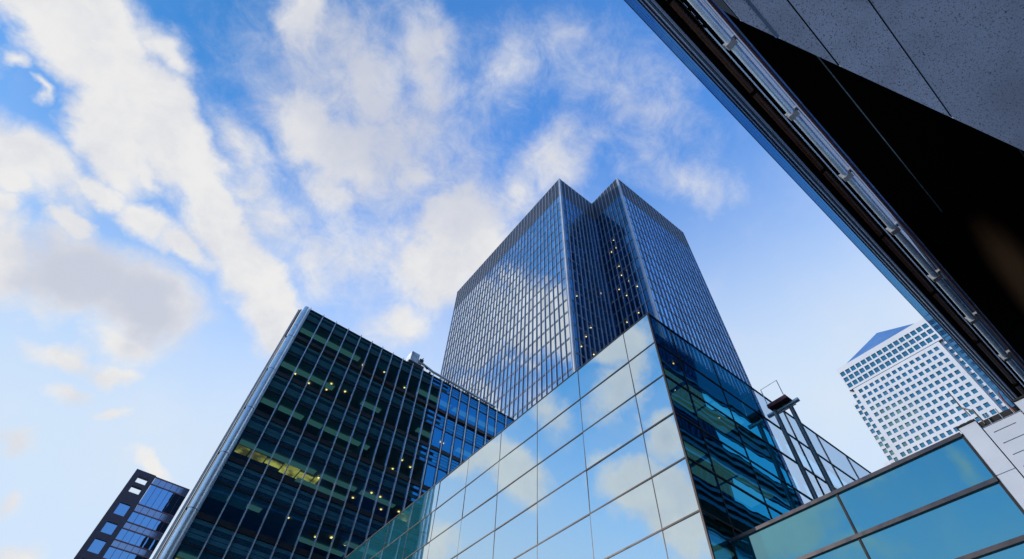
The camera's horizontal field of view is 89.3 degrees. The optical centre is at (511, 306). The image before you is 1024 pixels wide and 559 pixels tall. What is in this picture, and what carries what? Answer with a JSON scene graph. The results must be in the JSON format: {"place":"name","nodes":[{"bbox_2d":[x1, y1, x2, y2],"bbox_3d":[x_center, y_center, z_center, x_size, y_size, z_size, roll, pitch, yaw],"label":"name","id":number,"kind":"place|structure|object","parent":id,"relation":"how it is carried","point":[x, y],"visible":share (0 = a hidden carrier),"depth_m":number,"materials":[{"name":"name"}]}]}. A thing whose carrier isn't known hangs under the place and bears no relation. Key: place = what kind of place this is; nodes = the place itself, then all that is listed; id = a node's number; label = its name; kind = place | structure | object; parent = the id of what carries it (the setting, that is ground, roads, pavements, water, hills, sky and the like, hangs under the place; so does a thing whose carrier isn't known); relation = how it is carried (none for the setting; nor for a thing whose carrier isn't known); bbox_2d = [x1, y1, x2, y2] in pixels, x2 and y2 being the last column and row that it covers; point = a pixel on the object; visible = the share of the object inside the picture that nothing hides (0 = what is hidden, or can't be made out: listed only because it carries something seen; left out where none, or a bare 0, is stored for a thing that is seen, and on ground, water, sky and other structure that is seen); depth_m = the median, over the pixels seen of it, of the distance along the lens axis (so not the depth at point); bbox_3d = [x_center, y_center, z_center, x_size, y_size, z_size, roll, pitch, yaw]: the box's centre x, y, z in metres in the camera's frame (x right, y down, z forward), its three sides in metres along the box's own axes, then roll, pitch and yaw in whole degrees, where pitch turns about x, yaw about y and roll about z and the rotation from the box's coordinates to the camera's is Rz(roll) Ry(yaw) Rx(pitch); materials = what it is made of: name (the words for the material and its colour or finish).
{"place":"outdoors","nodes":[
{"label":"outdoors","id":0,"kind":"place"},
{"bbox_2d":[74,469,189,558],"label":"office block","id":1,"kind":"structure","parent":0,"point":[126,528],"depth_m":125.29,"materials":[{"name":"black glass"}]},
{"bbox_2d":[87,538,105,553],"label":"window","id":2,"kind":"structure","parent":1,"relation":"in","point":[97,544],"depth_m":117.80,"materials":[{"name":"blue glass"}]},
{"bbox_2d":[100,522,116,534],"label":"window","id":3,"kind":"structure","parent":1,"relation":"in","point":[108,528],"depth_m":121.26,"materials":[{"name":"blue glass"}]},
{"bbox_2d":[103,547,115,558],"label":"window","id":4,"kind":"structure","parent":1,"relation":"in","point":[110,551],"depth_m":118.47,"materials":[{"name":"blue glass"}]},
{"bbox_2d":[110,549,122,558],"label":"window","id":5,"kind":"structure","parent":1,"relation":"in","point":[117,553],"depth_m":119.07,"materials":[{"name":"blue glass"}]},
{"bbox_2d":[115,529,127,540],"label":"window","id":6,"kind":"structure","parent":1,"relation":"in","point":[120,536],"depth_m":121.93,"materials":[{"name":"blue glass"}]},
{"bbox_2d":[114,502,129,515],"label":"window","id":7,"kind":"structure","parent":1,"relation":"in","point":[122,508],"depth_m":125.06,"materials":[{"name":"blue glass"}]},
{"bbox_2d":[119,551,129,558],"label":"window","id":8,"kind":"structure","parent":1,"relation":"in","point":[124,555],"depth_m":119.86,"materials":[{"name":"blue glass"}]},
{"bbox_2d":[122,531,133,542],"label":"window","id":9,"kind":"structure","parent":1,"relation":"in","point":[128,536],"depth_m":122.52,"materials":[{"name":"blue glass"}]},
{"bbox_2d":[127,553,135,558],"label":"window","id":10,"kind":"structure","parent":1,"relation":"in","point":[131,556],"depth_m":120.61,"materials":[{"name":"blue glass"}]},
{"bbox_2d":[127,512,138,522],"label":"window","id":11,"kind":"structure","parent":1,"relation":"in","point":[134,515],"depth_m":125.40,"materials":[{"name":"blue glass"}]},
{"bbox_2d":[129,533,140,544],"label":"window","id":12,"kind":"structure","parent":1,"relation":"in","point":[134,539],"depth_m":123.00,"materials":[{"name":"blue glass"}]},
{"bbox_2d":[134,514,144,524],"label":"window","id":13,"kind":"structure","parent":1,"relation":"in","point":[140,517],"depth_m":125.89,"materials":[{"name":"blue glass"}]},
{"bbox_2d":[136,535,146,546],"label":"window","id":14,"kind":"structure","parent":1,"relation":"in","point":[142,539],"depth_m":123.49,"materials":[{"name":"blue glass"}]},
{"bbox_2d":[140,516,151,526],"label":"window","id":15,"kind":"structure","parent":1,"relation":"in","point":[146,520],"depth_m":126.41,"materials":[{"name":"blue glass"}]},
{"bbox_2d":[139,485,155,504],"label":"window","id":16,"kind":"structure","parent":1,"relation":"in","point":[151,489],"depth_m":130.01,"materials":[{"name":"blue glass"}]},
{"bbox_2d":[142,537,153,548],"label":"window","id":17,"kind":"structure","parent":1,"relation":"in","point":[148,542],"depth_m":124.06,"materials":[{"name":"black glass"}]},
{"bbox_2d":[147,518,157,528],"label":"window","id":18,"kind":"structure","parent":1,"relation":"in","point":[152,523],"depth_m":126.97,"materials":[{"name":"blue glass"}]},
{"bbox_2d":[145,487,161,506],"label":"window","id":19,"kind":"structure","parent":1,"relation":"in","point":[157,491],"depth_m":130.52,"materials":[{"name":"blue glass"}]},
{"bbox_2d":[149,539,158,550],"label":"window","id":20,"kind":"structure","parent":1,"relation":"in","point":[155,542],"depth_m":124.58,"materials":[{"name":"blue glass"}]},
{"bbox_2d":[153,520,163,531],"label":"window","id":21,"kind":"structure","parent":1,"relation":"in","point":[159,524],"depth_m":127.41,"materials":[{"name":"blue glass"}]},
{"bbox_2d":[151,489,167,509],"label":"window","id":22,"kind":"structure","parent":1,"relation":"in","point":[163,493],"depth_m":131.08,"materials":[{"name":"blue glass"}]},
{"bbox_2d":[159,523,168,532],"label":"window","id":23,"kind":"structure","parent":1,"relation":"in","point":[165,525],"depth_m":127.93,"materials":[{"name":"black glass"}]},
{"bbox_2d":[158,492,173,511],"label":"window","id":24,"kind":"structure","parent":1,"relation":"in","point":[168,497],"depth_m":131.61,"materials":[{"name":"blue glass"}]},
{"bbox_2d":[164,494,179,513],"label":"window","id":25,"kind":"structure","parent":1,"relation":"in","point":[174,499],"depth_m":132.16,"materials":[{"name":"black glass"}]},
{"bbox_2d":[170,496,184,515],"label":"window","id":26,"kind":"structure","parent":1,"relation":"in","point":[173,512],"depth_m":132.64,"materials":[{"name":"black glass"}]},
{"bbox_2d":[0,0,922,558],"label":"sky","id":27,"kind":"structure","parent":0,"point":[180,179],"materials":[{"name":"blue"}]},
{"bbox_2d":[344,312,870,558],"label":"glass pavilion","id":28,"kind":"structure","parent":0,"point":[647,435],"depth_m":23.79,"materials":[{"name":"blue glass"}]},
{"bbox_2d":[439,178,803,504],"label":"office tower","id":29,"kind":"structure","parent":0,"point":[562,283],"depth_m":129.60,"materials":[{"name":"blue glass"}]},
{"bbox_2d":[440,197,571,418],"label":"window pane","id":30,"kind":"structure","parent":29,"relation":"in","point":[543,215],"depth_m":136.00,"materials":[{"name":"blue glass"}]},
{"bbox_2d":[509,402,512,416],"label":"window pane","id":31,"kind":"structure","parent":29,"relation":"in","point":[510,408],"depth_m":106.71,"materials":[{"name":"blue glass"}]},
{"bbox_2d":[513,399,516,414],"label":"window pane","id":32,"kind":"structure","parent":29,"relation":"in","point":[515,402],"depth_m":105.61,"materials":[{"name":"blue glass"}]},
{"bbox_2d":[514,384,517,398],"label":"window pane","id":33,"kind":"structure","parent":29,"relation":"in","point":[516,387],"depth_m":109.10,"materials":[{"name":"blue glass"}]},
{"bbox_2d":[518,395,521,410],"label":"window pane","id":34,"kind":"structure","parent":29,"relation":"in","point":[519,398],"depth_m":105.15,"materials":[{"name":"blue glass"}]},
{"bbox_2d":[519,380,521,394],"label":"window pane","id":35,"kind":"structure","parent":29,"relation":"in","point":[520,383],"depth_m":108.29,"materials":[{"name":"blue glass"}]},
{"bbox_2d":[523,391,525,405],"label":"window pane","id":36,"kind":"structure","parent":29,"relation":"in","point":[524,394],"depth_m":104.26,"materials":[{"name":"blue glass"}]},
{"bbox_2d":[523,376,526,390],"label":"window pane","id":37,"kind":"structure","parent":29,"relation":"in","point":[525,379],"depth_m":107.76,"materials":[{"name":"blue glass"}]},
{"bbox_2d":[527,387,530,402],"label":"window pane","id":38,"kind":"structure","parent":29,"relation":"in","point":[529,390],"depth_m":103.42,"materials":[{"name":"blue glass"}]},
{"bbox_2d":[528,373,530,386],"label":"window pane","id":39,"kind":"structure","parent":29,"relation":"in","point":[529,375],"depth_m":106.82,"materials":[{"name":"blue glass"}]},
{"bbox_2d":[532,383,535,398],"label":"window pane","id":40,"kind":"structure","parent":29,"relation":"in","point":[534,386],"depth_m":102.72,"materials":[{"name":"blue glass"}]},
{"bbox_2d":[532,368,535,383],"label":"window pane","id":41,"kind":"structure","parent":29,"relation":"in","point":[534,371],"depth_m":106.05,"materials":[{"name":"blue glass"}]},
{"bbox_2d":[532,354,535,368],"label":"window pane","id":42,"kind":"structure","parent":29,"relation":"in","point":[534,357],"depth_m":109.30,"materials":[{"name":"blue glass"}]},
{"bbox_2d":[537,380,540,394],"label":"window pane","id":43,"kind":"structure","parent":29,"relation":"in","point":[538,382],"depth_m":101.92,"materials":[{"name":"blue glass"}]},
{"bbox_2d":[541,346,544,359],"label":"window pane","id":44,"kind":"structure","parent":29,"relation":"in","point":[543,349],"depth_m":108.00,"materials":[{"name":"blue glass"}]},
{"bbox_2d":[541,333,544,346],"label":"window pane","id":45,"kind":"structure","parent":29,"relation":"in","point":[543,336],"depth_m":111.23,"materials":[{"name":"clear glass"}]},
{"bbox_2d":[542,361,544,374],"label":"window pane","id":46,"kind":"structure","parent":29,"relation":"in","point":[543,363],"depth_m":104.57,"materials":[{"name":"blue glass"}]},
{"bbox_2d":[542,376,545,390],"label":"window pane","id":47,"kind":"structure","parent":29,"relation":"in","point":[543,378],"depth_m":101.08,"materials":[{"name":"blue glass"}]},
{"bbox_2d":[546,356,549,370],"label":"window pane","id":48,"kind":"structure","parent":29,"relation":"in","point":[548,359],"depth_m":103.99,"materials":[{"name":"blue glass"}]},
{"bbox_2d":[546,342,549,356],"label":"window pane","id":49,"kind":"structure","parent":29,"relation":"in","point":[548,345],"depth_m":107.09,"materials":[{"name":"blue glass"}]},
{"bbox_2d":[547,371,550,386],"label":"window pane","id":50,"kind":"structure","parent":29,"relation":"in","point":[548,374],"depth_m":100.29,"materials":[{"name":"blue glass"}]},
{"bbox_2d":[550,325,553,337],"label":"window pane","id":51,"kind":"structure","parent":29,"relation":"in","point":[552,328],"depth_m":109.83,"materials":[{"name":"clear glass"}]},
{"bbox_2d":[551,352,554,366],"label":"window pane","id":52,"kind":"structure","parent":29,"relation":"in","point":[553,355],"depth_m":103.06,"materials":[{"name":"blue glass"}]},
{"bbox_2d":[551,339,554,351],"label":"window pane","id":53,"kind":"structure","parent":29,"relation":"in","point":[552,341],"depth_m":106.17,"materials":[{"name":"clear glass"}]},
{"bbox_2d":[552,367,555,382],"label":"window pane","id":54,"kind":"structure","parent":29,"relation":"in","point":[553,370],"depth_m":99.56,"materials":[{"name":"blue glass"}]},
{"bbox_2d":[555,321,558,334],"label":"window pane","id":55,"kind":"structure","parent":29,"relation":"in","point":[556,324],"depth_m":108.83,"materials":[{"name":"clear glass"}]},
{"bbox_2d":[555,334,559,347],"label":"window pane","id":56,"kind":"structure","parent":29,"relation":"in","point":[557,337],"depth_m":105.64,"materials":[{"name":"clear glass"}]},
{"bbox_2d":[556,348,559,361],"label":"window pane","id":57,"kind":"structure","parent":29,"relation":"in","point":[558,350],"depth_m":102.36,"materials":[{"name":"blue glass"}]},
{"bbox_2d":[557,363,560,378],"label":"window pane","id":58,"kind":"structure","parent":29,"relation":"in","point":[559,365],"depth_m":98.87,"materials":[{"name":"blue glass"}]},
{"bbox_2d":[559,305,562,317],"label":"window pane","id":59,"kind":"structure","parent":29,"relation":"in","point":[560,308],"depth_m":111.31,"materials":[{"name":"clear glass"}]},
{"bbox_2d":[559,317,563,329],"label":"window pane","id":60,"kind":"structure","parent":29,"relation":"in","point":[561,320],"depth_m":108.07,"materials":[{"name":"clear glass"}]},
{"bbox_2d":[560,330,564,343],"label":"window pane","id":61,"kind":"structure","parent":29,"relation":"in","point":[562,332],"depth_m":105.01,"materials":[{"name":"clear glass"}]},
{"bbox_2d":[561,343,564,357],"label":"window pane","id":62,"kind":"structure","parent":29,"relation":"in","point":[563,346],"depth_m":101.60,"materials":[{"name":"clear glass"}]},
{"bbox_2d":[562,358,565,373],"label":"window pane","id":63,"kind":"structure","parent":29,"relation":"in","point":[563,361],"depth_m":98.22,"materials":[{"name":"blue glass"}]},
{"bbox_2d":[563,300,567,312],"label":"window pane","id":64,"kind":"structure","parent":29,"relation":"in","point":[565,303],"depth_m":110.85,"materials":[{"name":"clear glass"}]},
{"bbox_2d":[564,312,568,325],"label":"window pane","id":65,"kind":"structure","parent":29,"relation":"in","point":[566,315],"depth_m":107.65,"materials":[{"name":"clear glass"}]},
{"bbox_2d":[565,325,569,338],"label":"window pane","id":66,"kind":"structure","parent":29,"relation":"in","point":[567,335],"depth_m":104.21,"materials":[{"name":"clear glass"}]},
{"bbox_2d":[566,339,570,353],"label":"window pane","id":67,"kind":"structure","parent":29,"relation":"in","point":[568,349],"depth_m":100.85,"materials":[{"name":"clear glass"}]},
{"bbox_2d":[567,354,571,369],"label":"window pane","id":68,"kind":"structure","parent":29,"relation":"in","point":[569,363],"depth_m":97.48,"materials":[{"name":"blue glass"}]},
{"bbox_2d":[573,313,576,324],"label":"window pane","id":69,"kind":"structure","parent":29,"relation":"in","point":[574,315],"depth_m":107.21,"materials":[{"name":"blue glass"}]},
{"bbox_2d":[574,325,577,337],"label":"window pane","id":70,"kind":"structure","parent":29,"relation":"in","point":[575,328],"depth_m":103.91,"materials":[{"name":"blue glass"}]},
{"bbox_2d":[575,339,579,352],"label":"window pane","id":71,"kind":"structure","parent":29,"relation":"in","point":[576,341],"depth_m":100.54,"materials":[{"name":"blue glass"}]},
{"bbox_2d":[576,353,580,367],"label":"window pane","id":72,"kind":"structure","parent":29,"relation":"in","point":[577,356],"depth_m":97.40,"materials":[{"name":"blue glass"}]},
{"bbox_2d":[579,329,583,341],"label":"window pane","id":73,"kind":"structure","parent":29,"relation":"in","point":[580,331],"depth_m":104.47,"materials":[{"name":"blue glass"}]},
{"bbox_2d":[580,342,584,356],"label":"window pane","id":74,"kind":"structure","parent":29,"relation":"in","point":[582,345],"depth_m":101.06,"materials":[{"name":"blue glass"}]},
{"bbox_2d":[583,319,587,331],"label":"window pane","id":75,"kind":"structure","parent":29,"relation":"in","point":[584,322],"depth_m":108.37,"materials":[{"name":"blue glass"}]},
{"bbox_2d":[584,332,588,345],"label":"window pane","id":76,"kind":"structure","parent":29,"relation":"in","point":[586,335],"depth_m":105.01,"materials":[{"name":"blue glass"}]},
{"bbox_2d":[586,346,590,358],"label":"window pane","id":77,"kind":"structure","parent":29,"relation":"in","point":[587,348],"depth_m":101.82,"materials":[{"name":"blue glass"}]},
{"bbox_2d":[588,323,592,335],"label":"window pane","id":78,"kind":"structure","parent":29,"relation":"in","point":[589,325],"depth_m":108.68,"materials":[{"name":"blue glass"}]},
{"bbox_2d":[589,335,593,348],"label":"window pane","id":79,"kind":"structure","parent":29,"relation":"in","point":[591,338],"depth_m":105.57,"materials":[{"name":"blue glass"}]},
{"bbox_2d":[593,326,597,338],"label":"window pane","id":80,"kind":"structure","parent":29,"relation":"in","point":[594,328],"depth_m":109.27,"materials":[{"name":"blue glass"}]},
{"bbox_2d":[562,196,642,360],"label":"window pane","id":81,"kind":"structure","parent":29,"relation":"in","point":[640,273],"depth_m":130.59,"materials":[{"name":"blue glass"}]},
{"bbox_2d":[621,307,626,318],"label":"window pane","id":82,"kind":"structure","parent":29,"relation":"in","point":[623,310],"depth_m":116.44,"materials":[{"name":"blue glass"}]},
{"bbox_2d":[626,304,630,314],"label":"window pane","id":83,"kind":"structure","parent":29,"relation":"in","point":[627,306],"depth_m":115.83,"materials":[{"name":"blue glass"}]},
{"bbox_2d":[630,300,635,311],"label":"window pane","id":84,"kind":"structure","parent":29,"relation":"in","point":[633,308],"depth_m":115.10,"materials":[{"name":"blue glass"}]},
{"bbox_2d":[632,285,636,296],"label":"window pane","id":85,"kind":"structure","parent":29,"relation":"in","point":[633,288],"depth_m":117.73,"materials":[{"name":"blue glass"}]},
{"bbox_2d":[633,312,637,321],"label":"window pane","id":86,"kind":"structure","parent":29,"relation":"in","point":[635,316],"depth_m":112.01,"materials":[{"name":"blue glass"}]},
{"bbox_2d":[634,296,639,307],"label":"window pane","id":87,"kind":"structure","parent":29,"relation":"in","point":[637,302],"depth_m":114.41,"materials":[{"name":"blue glass"}]},
{"bbox_2d":[636,282,641,292],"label":"window pane","id":88,"kind":"structure","parent":29,"relation":"in","point":[639,289],"depth_m":117.03,"materials":[{"name":"blue glass"}]},
{"bbox_2d":[637,308,642,318],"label":"window pane","id":89,"kind":"structure","parent":29,"relation":"in","point":[639,310],"depth_m":111.37,"materials":[{"name":"blue glass"}]},
{"bbox_2d":[639,293,644,304],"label":"window pane","id":90,"kind":"structure","parent":29,"relation":"in","point":[641,297],"depth_m":113.75,"materials":[{"name":"blue glass"}]},
{"bbox_2d":[640,277,645,288],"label":"window pane","id":91,"kind":"structure","parent":29,"relation":"in","point":[642,280],"depth_m":116.43,"materials":[{"name":"blue glass"}]},
{"bbox_2d":[642,304,647,314],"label":"window pane","id":92,"kind":"structure","parent":29,"relation":"in","point":[644,308],"depth_m":110.69,"materials":[{"name":"blue glass"}]},
{"bbox_2d":[643,288,648,300],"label":"window pane","id":93,"kind":"structure","parent":29,"relation":"in","point":[645,291],"depth_m":113.07,"materials":[{"name":"blue glass"}]},
{"bbox_2d":[647,300,652,312],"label":"window pane","id":94,"kind":"structure","parent":29,"relation":"in","point":[649,305],"depth_m":109.71,"materials":[{"name":"blue glass"}]},
{"bbox_2d":[624,196,802,504],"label":"window pane","id":95,"kind":"structure","parent":29,"relation":"in","point":[649,268],"depth_m":126.32,"materials":[{"name":"blue glass"}]},
{"bbox_2d":[624,0,1023,406],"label":"overhanging block","id":96,"kind":"structure","parent":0,"point":[887,136],"depth_m":14.78,"materials":[{"name":"black metal"}]},
{"bbox_2d":[836,318,1008,465],"bbox_3d":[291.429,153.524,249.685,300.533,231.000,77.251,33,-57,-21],"label":"skyscraper","id":97,"kind":"structure","parent":0,"point":[900,382],"depth_m":234.56,"materials":[{"name":"white concrete"}]},
{"bbox_2d":[840,344,982,461],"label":"window","id":98,"kind":"structure","parent":97,"relation":"in","point":[952,351],"depth_m":234.91,"materials":[{"name":"blue glass"}]},
{"label":"ground","id":99,"kind":"structure","parent":0,"visible":0},
{"bbox_2d":[152,306,514,558],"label":"office building","id":100,"kind":"structure","parent":99,"relation":"on","point":[341,442],"depth_m":61.20,"materials":[{"name":"blue glass"}]},
{"bbox_2d":[406,351,495,407],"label":"roof crane","id":101,"kind":"object","parent":100,"relation":"on","point":[412,357],"visible":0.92,"depth_m":78.54,"materials":[{"name":"metal"}]},
{"bbox_2d":[760,380,835,498],"bbox_3d":[14.163,11.401,20.206,1.021,22.171,1.850,33,-57,-21],"label":"steel gantry","id":102,"kind":"object","parent":99,"relation":"on","point":[781,404],"visible":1,"depth_m":26.48,"materials":[{"name":"black metal"}]},
{"bbox_2d":[730,432,1023,558],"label":"glass annex","id":103,"kind":"object","parent":99,"relation":"on","point":[951,497],"visible":0.99,"depth_m":13.77,"materials":[{"name":"blue glass"}]},
{"bbox_2d":[956,395,1023,509],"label":"white wall block","id":104,"kind":"structure","parent":99,"relation":"on","point":[997,442],"depth_m":12.87,"materials":[{"name":"metal"}]},
{"bbox_2d":[948,391,986,424],"bbox_3d":[12.390,2.745,14.149,0.040,1.301,0.228,33,-57,-21],"label":"davit arm","id":105,"kind":"object","parent":104,"relation":"attached to","point":[977,415],"visible":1,"depth_m":14.04},
{"bbox_2d":[997,391,1015,411],"bbox_3d":[12.934,2.494,13.574,0.040,0.703,0.084,33,-57,-21],"label":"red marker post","id":106,"kind":"object","parent":104,"relation":"on","point":[1004,401],"visible":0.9,"depth_m":13.58,"materials":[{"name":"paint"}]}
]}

